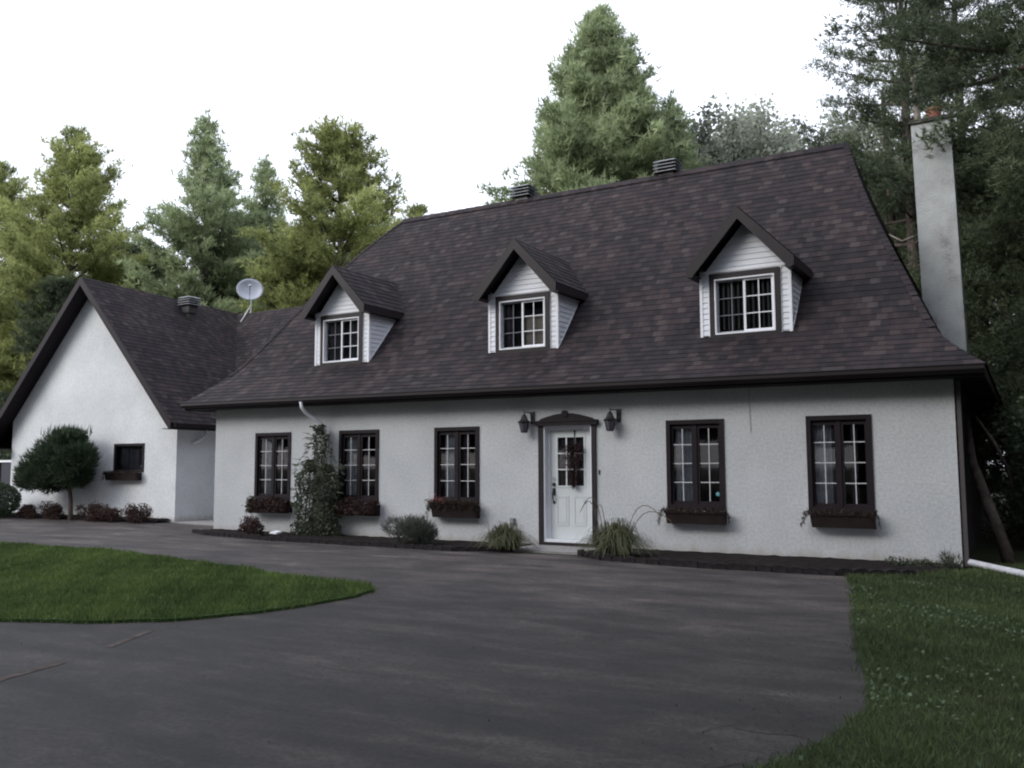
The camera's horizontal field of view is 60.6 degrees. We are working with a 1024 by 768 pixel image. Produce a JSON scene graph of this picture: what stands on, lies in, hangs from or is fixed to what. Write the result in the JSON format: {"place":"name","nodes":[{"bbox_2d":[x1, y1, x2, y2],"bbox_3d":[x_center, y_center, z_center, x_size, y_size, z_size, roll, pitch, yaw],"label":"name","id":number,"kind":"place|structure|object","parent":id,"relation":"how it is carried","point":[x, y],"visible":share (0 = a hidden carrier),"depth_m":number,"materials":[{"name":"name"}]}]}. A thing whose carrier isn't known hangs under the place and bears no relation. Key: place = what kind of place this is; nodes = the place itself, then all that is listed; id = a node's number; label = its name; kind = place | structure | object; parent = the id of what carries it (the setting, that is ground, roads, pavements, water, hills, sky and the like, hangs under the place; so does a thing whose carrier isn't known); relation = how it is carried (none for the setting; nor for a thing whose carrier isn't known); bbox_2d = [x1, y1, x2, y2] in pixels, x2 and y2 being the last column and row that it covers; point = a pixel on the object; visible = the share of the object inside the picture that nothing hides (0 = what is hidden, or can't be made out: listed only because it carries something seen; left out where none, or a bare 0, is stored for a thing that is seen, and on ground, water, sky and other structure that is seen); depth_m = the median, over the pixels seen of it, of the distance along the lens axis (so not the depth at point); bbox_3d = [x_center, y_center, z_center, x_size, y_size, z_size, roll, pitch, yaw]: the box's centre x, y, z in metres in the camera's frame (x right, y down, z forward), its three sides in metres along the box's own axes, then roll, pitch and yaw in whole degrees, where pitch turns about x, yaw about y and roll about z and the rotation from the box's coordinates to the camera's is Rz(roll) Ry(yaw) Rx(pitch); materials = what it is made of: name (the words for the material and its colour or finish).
{"place":"outdoors","nodes":[
{"label":"outdoors","id":0,"kind":"place"},
{"bbox_2d":[0,460,10,507],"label":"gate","id":1,"kind":"structure","parent":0,"point":[5,470],"depth_m":31.39,"materials":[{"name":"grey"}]},
{"bbox_2d":[0,301,17,401],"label":"pine tree","id":2,"kind":"object","parent":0,"point":[2,333],"visible":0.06,"depth_m":46.43,"materials":[{"name":"green plant"}]},
{"bbox_2d":[115,241,143,264],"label":"pine tree","id":3,"kind":"object","parent":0,"point":[134,248],"visible":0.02,"depth_m":53.48,"materials":[{"name":"green plant"}]},
{"bbox_2d":[125,248,188,293],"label":"pine tree","id":4,"kind":"object","parent":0,"point":[160,271],"visible":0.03,"depth_m":48.71,"materials":[{"name":"green plant"}]},
{"bbox_2d":[0,517,866,767],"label":"driveway","id":5,"kind":"structure","parent":0,"point":[770,635],"depth_m":6.79,"materials":[{"name":"asphalt"}]},
{"bbox_2d":[0,482,21,517],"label":"round hedge","id":6,"kind":"object","parent":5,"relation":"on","point":[11,494],"visible":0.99,"depth_m":27.15,"materials":[{"name":"green plant"}]},
{"bbox_2d":[0,630,152,680],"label":"driveway joint","id":7,"kind":"object","parent":5,"relation":"on","point":[60,662],"visible":1,"depth_m":6.99,"materials":[{"name":"asphalt"}]},
{"bbox_2d":[5,512,167,522],"bbox_3d":[-13.149,4.029,26.439,7.500,0.120,0.820,-3,-6,30],"label":"wing bed","id":8,"kind":"object","parent":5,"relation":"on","point":[75,517],"visible":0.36,"depth_m":26.31,"materials":[{"name":"soil"}]},
{"bbox_2d":[16,504,37,518],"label":"shrub","id":9,"kind":"object","parent":8,"relation":"on","point":[27,511],"visible":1,"depth_m":26.89,"materials":[{"name":"red plant"}]},
{"bbox_2d":[37,500,64,519],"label":"shrub","id":10,"kind":"object","parent":8,"relation":"on","point":[53,511],"visible":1,"depth_m":26.30,"materials":[{"name":"red plant"}]},
{"bbox_2d":[75,500,108,521],"bbox_3d":[-12.182,3.692,25.489,1.453,0.666,0.534,-3,-6,30],"label":"shrub","id":11,"kind":"object","parent":8,"relation":"on","point":[93,510],"visible":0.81,"depth_m":25.33,"materials":[{"name":"red plant"}]},
{"bbox_2d":[97,506,124,521],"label":"shrub","id":12,"kind":"object","parent":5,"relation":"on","point":[106,513],"visible":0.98,"depth_m":24.95,"materials":[{"name":"red plant"}]},
{"bbox_2d":[123,502,153,523],"bbox_3d":[-10.439,3.610,24.496,1.167,0.629,0.511,-3,-6,30],"label":"shrub","id":13,"kind":"object","parent":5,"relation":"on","point":[134,514],"visible":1,"depth_m":24.41,"materials":[{"name":"red plant"}]},
{"bbox_2d":[0,540,377,623],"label":"lawn island","id":14,"kind":"structure","parent":5,"relation":"on","point":[168,619],"depth_m":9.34,"materials":[{"name":"plant"}]},
{"bbox_2d":[170,519,213,525],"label":"entry slab","id":15,"kind":"structure","parent":5,"relation":"on","point":[204,522],"depth_m":24.35,"materials":[{"name":"concrete"}]},
{"bbox_2d":[5,548,896,766],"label":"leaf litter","id":16,"kind":"object","parent":5,"relation":"on","point":[652,712],"visible":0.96,"depth_m":5.42,"materials":[{"name":"brown plant"}]},
{"bbox_2d":[453,545,464,550],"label":"edging block","id":17,"kind":"structure","parent":5,"relation":"on","point":[459,548],"depth_m":16.08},
{"bbox_2d":[478,545,488,550],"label":"edging block","id":18,"kind":"structure","parent":5,"relation":"on","point":[482,548],"depth_m":16.07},
{"bbox_2d":[601,554,613,560],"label":"edging block","id":19,"kind":"structure","parent":5,"relation":"on","point":[607,557],"depth_m":14.39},
{"bbox_2d":[612,556,623,561],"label":"edging block","id":20,"kind":"structure","parent":5,"relation":"on","point":[617,559],"depth_m":14.26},
{"bbox_2d":[623,556,635,562],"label":"edging block","id":21,"kind":"structure","parent":5,"relation":"on","point":[630,559],"depth_m":14.10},
{"bbox_2d":[635,558,646,563],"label":"edging block","id":22,"kind":"structure","parent":5,"relation":"on","point":[641,560],"depth_m":13.96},
{"bbox_2d":[647,558,659,564],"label":"edging block","id":23,"kind":"structure","parent":5,"relation":"on","point":[653,561],"depth_m":13.82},
{"bbox_2d":[659,558,672,565],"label":"edging block","id":24,"kind":"structure","parent":5,"relation":"on","point":[665,561],"depth_m":13.67,"materials":[{"name":"stone"}]},
{"bbox_2d":[671,559,684,566],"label":"edging block","id":25,"kind":"structure","parent":5,"relation":"on","point":[678,563],"depth_m":13.53,"materials":[{"name":"stone"}]},
{"bbox_2d":[684,560,698,567],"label":"edging block","id":26,"kind":"structure","parent":5,"relation":"on","point":[691,563],"depth_m":13.39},
{"bbox_2d":[698,562,711,568],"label":"edging block","id":27,"kind":"structure","parent":5,"relation":"on","point":[704,565],"depth_m":13.26,"materials":[{"name":"stone"}]},
{"bbox_2d":[712,562,726,569],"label":"edging block","id":28,"kind":"structure","parent":5,"relation":"on","point":[720,565],"depth_m":13.14,"materials":[{"name":"stone"}]},
{"bbox_2d":[727,562,741,570],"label":"edging block","id":29,"kind":"structure","parent":5,"relation":"on","point":[733,566],"depth_m":13.04,"materials":[{"name":"stone"}]},
{"bbox_2d":[741,563,756,571],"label":"edging block","id":30,"kind":"structure","parent":5,"relation":"on","point":[749,567],"depth_m":12.93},
{"bbox_2d":[757,564,771,571],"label":"edging block","id":31,"kind":"structure","parent":5,"relation":"on","point":[764,568],"depth_m":12.82,"materials":[{"name":"stone"}]},
{"bbox_2d":[772,565,787,572],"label":"edging block","id":32,"kind":"structure","parent":5,"relation":"on","point":[779,568],"depth_m":12.71,"materials":[{"name":"stone"}]},
{"bbox_2d":[787,566,803,573],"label":"edging block","id":33,"kind":"structure","parent":5,"relation":"on","point":[795,570],"depth_m":12.60,"materials":[{"name":"stone"}]},
{"bbox_2d":[803,567,819,574],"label":"edging block","id":34,"kind":"structure","parent":5,"relation":"on","point":[812,571],"depth_m":12.49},
{"bbox_2d":[820,568,835,575],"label":"edging block","id":35,"kind":"structure","parent":5,"relation":"on","point":[828,571],"depth_m":12.38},
{"bbox_2d":[0,0,1023,463],"label":"sky","id":36,"kind":"structure","parent":0,"point":[450,88],"materials":[{"name":"white"}]},
{"bbox_2d":[1,469,1023,726],"bbox_3d":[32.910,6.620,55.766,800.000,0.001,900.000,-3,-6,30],"label":"ground","id":37,"kind":"structure","parent":0,"point":[985,551],"depth_m":15.85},
{"bbox_2d":[0,391,11,459],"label":"bush","id":38,"kind":"object","parent":37,"relation":"on","point":[4,455],"visible":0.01,"depth_m":37.70,"materials":[{"name":"plant"}]},
{"bbox_2d":[0,270,76,406],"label":"pine tree","id":39,"kind":"object","parent":37,"relation":"on","point":[60,289],"visible":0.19,"depth_m":41.14,"materials":[{"name":"green plant"}]},
{"bbox_2d":[0,159,76,384],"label":"pine tree","id":40,"kind":"object","parent":37,"relation":"on","point":[10,188],"visible":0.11,"depth_m":55.22,"materials":[{"name":"green plant"}]},
{"bbox_2d":[10,423,101,519],"bbox_3d":[-13.802,2.610,26.474,3.669,2.972,1.729,-3,-6,30],"label":"clipped pine","id":41,"kind":"object","parent":37,"relation":"on","point":[66,458],"visible":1,"depth_m":25.94,"materials":[{"name":"green plant"}]},
{"bbox_2d":[0,123,158,398],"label":"pine tree","id":42,"kind":"object","parent":37,"relation":"on","point":[81,223],"visible":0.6,"depth_m":44.85,"materials":[{"name":"green plant"}]},
{"bbox_2d":[115,107,273,313],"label":"pine tree","id":43,"kind":"object","parent":37,"relation":"on","point":[186,231],"visible":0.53,"depth_m":41.50,"materials":[{"name":"green plant"}]},
{"bbox_2d":[157,243,268,310],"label":"pine tree","id":44,"kind":"object","parent":37,"relation":"on","point":[215,287],"visible":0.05,"depth_m":42.80,"materials":[{"name":"green plant"}]},
{"bbox_2d":[229,151,291,312],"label":"pine tree","id":45,"kind":"object","parent":37,"relation":"on","point":[265,171],"visible":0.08,"depth_m":47.01,"materials":[{"name":"green plant"}]},
{"bbox_2d":[230,216,343,312],"bbox_3d":[-8.935,-1.169,37.095,6.908,12.436,7.651,-2,-5,15],"label":"pine tree","id":46,"kind":"object","parent":37,"relation":"on","point":[285,298],"visible":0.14,"depth_m":36.38,"materials":[{"name":"green plant"}]},
{"bbox_2d":[232,112,411,304],"bbox_3d":[-7.759,-3.338,37.373,8.856,16.806,9.809,4,-7,-39],"label":"pine tree","id":47,"kind":"object","parent":37,"relation":"on","point":[338,160],"visible":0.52,"depth_m":36.54,"materials":[{"name":"green plant"}]},
{"bbox_2d":[202,529,530,550],"bbox_3d":[-3.833,3.295,18.637,8.900,0.060,1.518,-3,-6,30],"label":"flower bed","id":48,"kind":"object","parent":37,"relation":"on","point":[452,543],"visible":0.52,"depth_m":18.36,"materials":[{"name":"soil"}]},
{"bbox_2d":[237,515,265,535],"bbox_3d":[-5.785,3.160,19.496,0.902,0.544,0.434,-5,-7,42],"label":"shrub","id":49,"kind":"object","parent":48,"relation":"on","point":[248,525],"visible":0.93,"depth_m":19.40,"materials":[{"name":"red plant"}]},
{"bbox_2d":[380,512,439,544],"bbox_3d":[-1.972,2.896,17.183,1.335,0.806,0.804,-3,-6,30],"label":"lavender bush","id":50,"kind":"object","parent":48,"relation":"on","point":[417,530],"visible":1,"depth_m":17.02,"materials":[{"name":"green plant"}]},
{"bbox_2d":[385,200,438,232],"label":"pine tree","id":51,"kind":"object","parent":37,"relation":"on","point":[418,210],"visible":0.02,"depth_m":34.33,"materials":[{"name":"green plant"}]},
{"bbox_2d":[0,106,1002,567],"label":"house","id":52,"kind":"structure","parent":37,"relation":"on","point":[766,352],"depth_m":18.13,"materials":[{"name":"paint"}]},
{"bbox_2d":[101,470,141,480],"bbox_3d":[-11.598,2.701,25.910,1.723,0.375,0.321,-3,-6,30],"label":"window box","id":53,"kind":"object","parent":52,"relation":"attached to","point":[136,475],"visible":1,"depth_m":25.79,"materials":[{"name":"brown wood"}]},
{"bbox_2d":[113,443,144,471],"bbox_3d":[-11.343,2.200,26.082,1.400,0.850,0.190,-3,-6,30],"label":"garage window frame","id":54,"kind":"structure","parent":52,"relation":"in","point":[132,454],"depth_m":26.15,"materials":[{"name":"black wood"}]},
{"bbox_2d":[236,279,262,321],"bbox_3d":[-9.581,-3.042,31.809,0.920,1.646,0.548,-2,-5,14],"label":"satellite dish","id":55,"kind":"object","parent":52,"relation":"on","point":[249,289],"visible":1,"depth_m":31.94,"materials":[{"name":"grey paint"}]},
{"bbox_2d":[241,495,292,513],"bbox_3d":[-5.765,2.813,20.426,1.423,0.520,0.463,-3,-6,30],"label":"window box","id":56,"kind":"object","parent":52,"relation":"attached to","point":[270,504],"visible":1,"depth_m":20.32,"materials":[{"name":"brown wood"}]},
{"bbox_2d":[254,432,290,499],"bbox_3d":[-5.626,1.940,20.737,1.150,1.570,0.176,-3,-6,30],"label":"window frame","id":57,"kind":"structure","parent":52,"relation":"in","point":[271,451],"depth_m":20.81,"materials":[{"name":"black wood"}]},
{"bbox_2d":[288,424,348,535],"bbox_3d":[-4.340,2.163,19.549,1.610,2.559,0.569,-3,-6,30],"label":"climbing vine","id":58,"kind":"object","parent":52,"relation":"attached to","point":[317,526],"visible":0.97,"depth_m":19.45,"materials":[{"name":"green plant"}]},
{"bbox_2d":[328,496,379,516],"bbox_3d":[-3.555,2.678,19.119,1.452,0.458,0.469,-3,-6,30],"label":"window box","id":59,"kind":"object","parent":52,"relation":"attached to","point":[349,505],"visible":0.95,"depth_m":18.99,"materials":[{"name":"brown wood"}]},
{"bbox_2d":[338,429,378,501],"bbox_3d":[-3.365,1.808,19.419,1.130,1.570,0.176,-3,-6,30],"label":"window frame","id":60,"kind":"structure","parent":52,"relation":"in","point":[355,438],"depth_m":19.47,"materials":[{"name":"black wood"}]},
{"bbox_2d":[424,494,480,517],"bbox_3d":[-1.194,2.476,17.843,1.412,0.520,0.442,-3,-6,30],"label":"window box","id":61,"kind":"object","parent":52,"relation":"attached to","point":[454,509],"visible":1,"depth_m":17.77,"materials":[{"name":"brown wood"}]},
{"bbox_2d":[434,426,478,502],"bbox_3d":[-1.114,1.676,18.105,1.110,1.570,0.176,-3,-6,30],"label":"window frame","id":62,"kind":"structure","parent":52,"relation":"in","point":[457,464],"depth_m":18.14,"materials":[{"name":"black wood"}]},
{"bbox_2d":[518,412,534,432],"bbox_3d":[0.258,0.736,17.152,0.269,0.445,0.289,-3,-6,30],"label":"wall lantern","id":63,"kind":"object","parent":52,"relation":"attached to","point":[524,422],"depth_m":17.10,"materials":[{"name":"black metal"}]},
{"bbox_2d":[562,430,584,488],"bbox_3d":[1.164,1.451,16.766,0.606,1.189,0.211,-3,-6,30],"label":"door swag","id":64,"kind":"object","parent":52,"relation":"hanging from","point":[573,473],"depth_m":16.76,"materials":[{"name":"brown plant"}]},
{"bbox_2d":[603,408,620,430],"bbox_3d":[1.837,0.653,16.230,0.269,0.445,0.289,-3,-6,30],"label":"wall lantern","id":65,"kind":"object","parent":52,"relation":"attached to","point":[610,420],"depth_m":16.18,"materials":[{"name":"black metal"}]},
{"bbox_2d":[657,505,729,525],"bbox_3d":[3.151,2.293,15.292,1.333,0.381,0.316,-3,-6,30],"label":"window box","id":66,"kind":"object","parent":52,"relation":"attached to","point":[715,516],"visible":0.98,"depth_m":15.21,"materials":[{"name":"brown wood"}]},
{"bbox_2d":[665,419,725,508],"bbox_3d":[3.273,1.420,15.547,1.060,1.570,0.176,-3,-6,30],"label":"window frame","id":67,"kind":"structure","parent":52,"relation":"in","point":[688,463],"depth_m":15.62,"materials":[{"name":"black wood"}]},
{"bbox_2d":[797,508,880,529],"bbox_3d":[5.243,2.152,14.083,1.283,0.376,0.322,-3,-6,30],"label":"window box","id":68,"kind":"object","parent":52,"relation":"attached to","point":[851,519],"visible":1,"depth_m":14.00,"materials":[{"name":"brown wood"}]},
{"bbox_2d":[805,414,874,512],"bbox_3d":[5.370,1.297,14.324,1.020,1.570,0.176,-3,-6,30],"label":"window frame","id":69,"kind":"structure","parent":52,"relation":"in","point":[826,462],"depth_m":14.36,"materials":[{"name":"black wood"}]},
{"bbox_2d":[465,521,539,552],"bbox_3d":[-0.135,2.790,16.044,1.629,0.562,1.148,-3,-6,30],"label":"grass clump","id":70,"kind":"object","parent":37,"relation":"on","point":[505,537],"visible":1,"depth_m":15.87,"materials":[{"name":"plant"}]},
{"bbox_2d":[512,544,594,554],"bbox_3d":[0.800,3.057,16.170,1.500,0.044,1.030,-3,-6,30],"label":"door pad","id":71,"kind":"object","parent":37,"relation":"on","point":[551,549],"depth_m":15.95,"materials":[{"name":"concrete"}]},
{"bbox_2d":[476,0,710,204],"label":"pine tree","id":72,"kind":"object","parent":37,"relation":"on","point":[600,124],"visible":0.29,"depth_m":32.62,"materials":[{"name":"green plant"}]},
{"bbox_2d":[653,87,705,169],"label":"pine tree","id":73,"kind":"object","parent":37,"relation":"on","point":[682,128],"visible":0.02,"depth_m":33.99,"materials":[{"name":"green plant"}]},
{"bbox_2d":[587,548,958,574],"bbox_3d":[3.782,2.827,13.953,5.900,0.060,1.940,-3,-6,30],"label":"flower bed","id":74,"kind":"object","parent":37,"relation":"on","point":[804,562],"visible":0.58,"depth_m":13.87,"materials":[{"name":"soil"}]},
{"bbox_2d":[569,517,668,557],"bbox_3d":[1.775,2.610,14.883,2.034,0.690,1.402,-3,-6,30],"label":"grass clump","id":75,"kind":"object","parent":74,"relation":"on","point":[617,538],"visible":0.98,"depth_m":14.69,"materials":[{"name":"plant"}]},
{"bbox_2d":[580,497,671,531],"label":"dry grass stems","id":76,"kind":"object","parent":75,"relation":"attached to","point":[632,516],"visible":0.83,"depth_m":15.07,"materials":[{"name":"brown"}]},
{"bbox_2d":[878,555,941,566],"bbox_3d":[5.984,2.689,13.187,0.892,0.210,0.384,-3,-6,30],"label":"creeping plant","id":77,"kind":"object","parent":74,"relation":"on","point":[927,562],"visible":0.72,"depth_m":13.17,"materials":[{"name":"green plant"}]},
{"bbox_2d":[937,548,965,568],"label":"corner weed","id":78,"kind":"object","parent":74,"relation":"on","point":[949,558],"visible":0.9,"depth_m":13.01,"materials":[{"name":"green plant"}]},
{"bbox_2d":[686,92,887,221],"bbox_3d":[10.756,-3.484,39.643,15.024,17.337,13.526,-3,-6,30],"label":"broadleaf tree","id":79,"kind":"object","parent":37,"relation":"on","point":[707,131],"visible":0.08,"depth_m":35.52,"materials":[{"name":"green plant"}]},
{"bbox_2d":[690,97,903,227],"bbox_3d":[12.117,-4.054,40.512,15.442,18.622,15.979,-3,-6,30],"label":"broadleaf tree","id":80,"kind":"object","parent":37,"relation":"on","point":[786,134],"visible":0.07,"depth_m":38.85,"materials":[{"name":"green plant"}]},
{"bbox_2d":[758,124,903,231],"bbox_3d":[13.537,-2.634,35.812,11.632,14.910,12.921,-1,-5,6],"label":"broadleaf tree","id":81,"kind":"object","parent":37,"relation":"on","point":[799,146],"visible":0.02,"depth_m":33.35,"materials":[{"name":"green plant"}]},
{"bbox_2d":[762,108,955,167],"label":"broadleaf tree","id":82,"kind":"object","parent":37,"relation":"on","point":[843,127],"visible":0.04,"depth_m":40.52,"materials":[{"name":"green plant"}]},
{"bbox_2d":[880,96,897,248],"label":"tree trunk","id":83,"kind":"object","parent":37,"relation":"on","point":[892,217],"visible":0.08,"depth_m":29.15,"materials":[{"name":"brown wood"}]},
{"bbox_2d":[889,56,920,241],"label":"tree trunk","id":84,"kind":"object","parent":37,"relation":"on","point":[916,112],"visible":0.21,"depth_m":26.19,"materials":[{"name":"brown wood"}]},
{"bbox_2d":[787,0,1023,309],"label":"pine tree","id":85,"kind":"object","parent":37,"relation":"on","point":[864,109],"visible":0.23,"depth_m":27.09,"materials":[{"name":"green plant"}]},
{"bbox_2d":[812,0,1023,244],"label":"pine tree","id":86,"kind":"object","parent":37,"relation":"on","point":[1002,148],"visible":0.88,"depth_m":19.12,"materials":[{"name":"green plant"}]},
{"bbox_2d":[869,0,1023,318],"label":"pine tree","id":87,"kind":"object","parent":37,"relation":"on","point":[999,4],"visible":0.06,"depth_m":29.80,"materials":[{"name":"green plant"}]},
{"bbox_2d":[897,214,998,452],"bbox_3d":[15.197,-1.895,31.958,7.020,12.720,7.198,1,-5,-14],"label":"pine tree","id":88,"kind":"object","parent":37,"relation":"on","point":[904,261],"visible":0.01,"depth_m":32.00,"materials":[{"name":"green plant"}]},
{"bbox_2d":[906,106,1023,509],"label":"pine tree","id":89,"kind":"object","parent":37,"relation":"on","point":[976,303],"visible":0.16,"depth_m":24.98,"materials":[{"name":"green plant"}]},
{"bbox_2d":[965,402,1017,563],"bbox_3d":[8.040,1.479,15.150,0.408,3.129,2.629,-1,-5,13],"label":"tree trunk","id":90,"kind":"object","parent":37,"relation":"on","point":[1005,551],"visible":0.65,"depth_m":14.29,"materials":[{"name":"plant"}]},
{"bbox_2d":[963,109,1023,471],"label":"pine tree","id":91,"kind":"object","parent":37,"relation":"on","point":[992,281],"visible":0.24,"depth_m":23.90,"materials":[{"name":"green plant"}]},
{"bbox_2d":[974,416,1016,502],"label":"tree trunk","id":92,"kind":"object","parent":37,"relation":"on","point":[993,441],"visible":1,"depth_m":14.87,"materials":[{"name":"plant"}]},
{"bbox_2d":[970,307,1023,530],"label":"bush","id":93,"kind":"object","parent":37,"relation":"on","point":[987,464],"visible":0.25,"depth_m":21.09,"materials":[{"name":"green plant"}]},
{"bbox_2d":[972,367,1023,539],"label":"bush","id":94,"kind":"object","parent":37,"relation":"on","point":[988,420],"visible":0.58,"depth_m":18.56,"materials":[{"name":"green plant"}]},
{"bbox_2d":[979,265,1023,423],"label":"pine tree","id":95,"kind":"object","parent":37,"relation":"on","point":[1015,327],"visible":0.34,"depth_m":22.30,"materials":[{"name":"green plant"}]},
{"bbox_2d":[990,396,1023,523],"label":"bush","id":96,"kind":"object","parent":37,"relation":"on","point":[1017,445],"visible":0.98,"depth_m":15.98,"materials":[{"name":"green plant"}]},
{"bbox_2d":[992,273,1023,496],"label":"pine tree","id":97,"kind":"object","parent":37,"relation":"on","point":[1021,351],"visible":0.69,"depth_m":18.31,"materials":[{"name":"green plant"}]},
{"bbox_2d":[726,561,1023,767],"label":"side lawn","id":98,"kind":"structure","parent":0,"point":[921,735],"depth_m":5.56,"materials":[{"name":"plant"}]},
{"bbox_2d":[836,568,851,575],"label":"edging block","id":99,"kind":"structure","parent":98,"relation":"on","point":[841,571],"depth_m":12.32,"materials":[{"name":"stone"}]},
{"bbox_2d":[852,568,867,574],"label":"edging block","id":100,"kind":"structure","parent":98,"relation":"on","point":[858,570],"depth_m":12.31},
{"bbox_2d":[868,569,883,574],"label":"edging block","id":101,"kind":"structure","parent":98,"relation":"on","point":[871,571],"depth_m":12.31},
{"bbox_2d":[884,569,899,574],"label":"edging block","id":102,"kind":"structure","parent":98,"relation":"on","point":[888,571],"depth_m":12.29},
{"bbox_2d":[774,580,1023,767],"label":"clover","id":103,"kind":"object","parent":98,"relation":"on","point":[908,695],"visible":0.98,"depth_m":6.47,"materials":[{"name":"green plant"}]},
{"bbox_2d":[900,569,915,574],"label":"edging block","id":104,"kind":"structure","parent":98,"relation":"on","point":[908,571],"depth_m":12.29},
{"bbox_2d":[962,557,1023,576],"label":"drain pipe","id":105,"kind":"object","parent":98,"relation":"on","point":[997,568],"visible":0.67,"depth_m":12.53,"materials":[{"name":"white plastic"}]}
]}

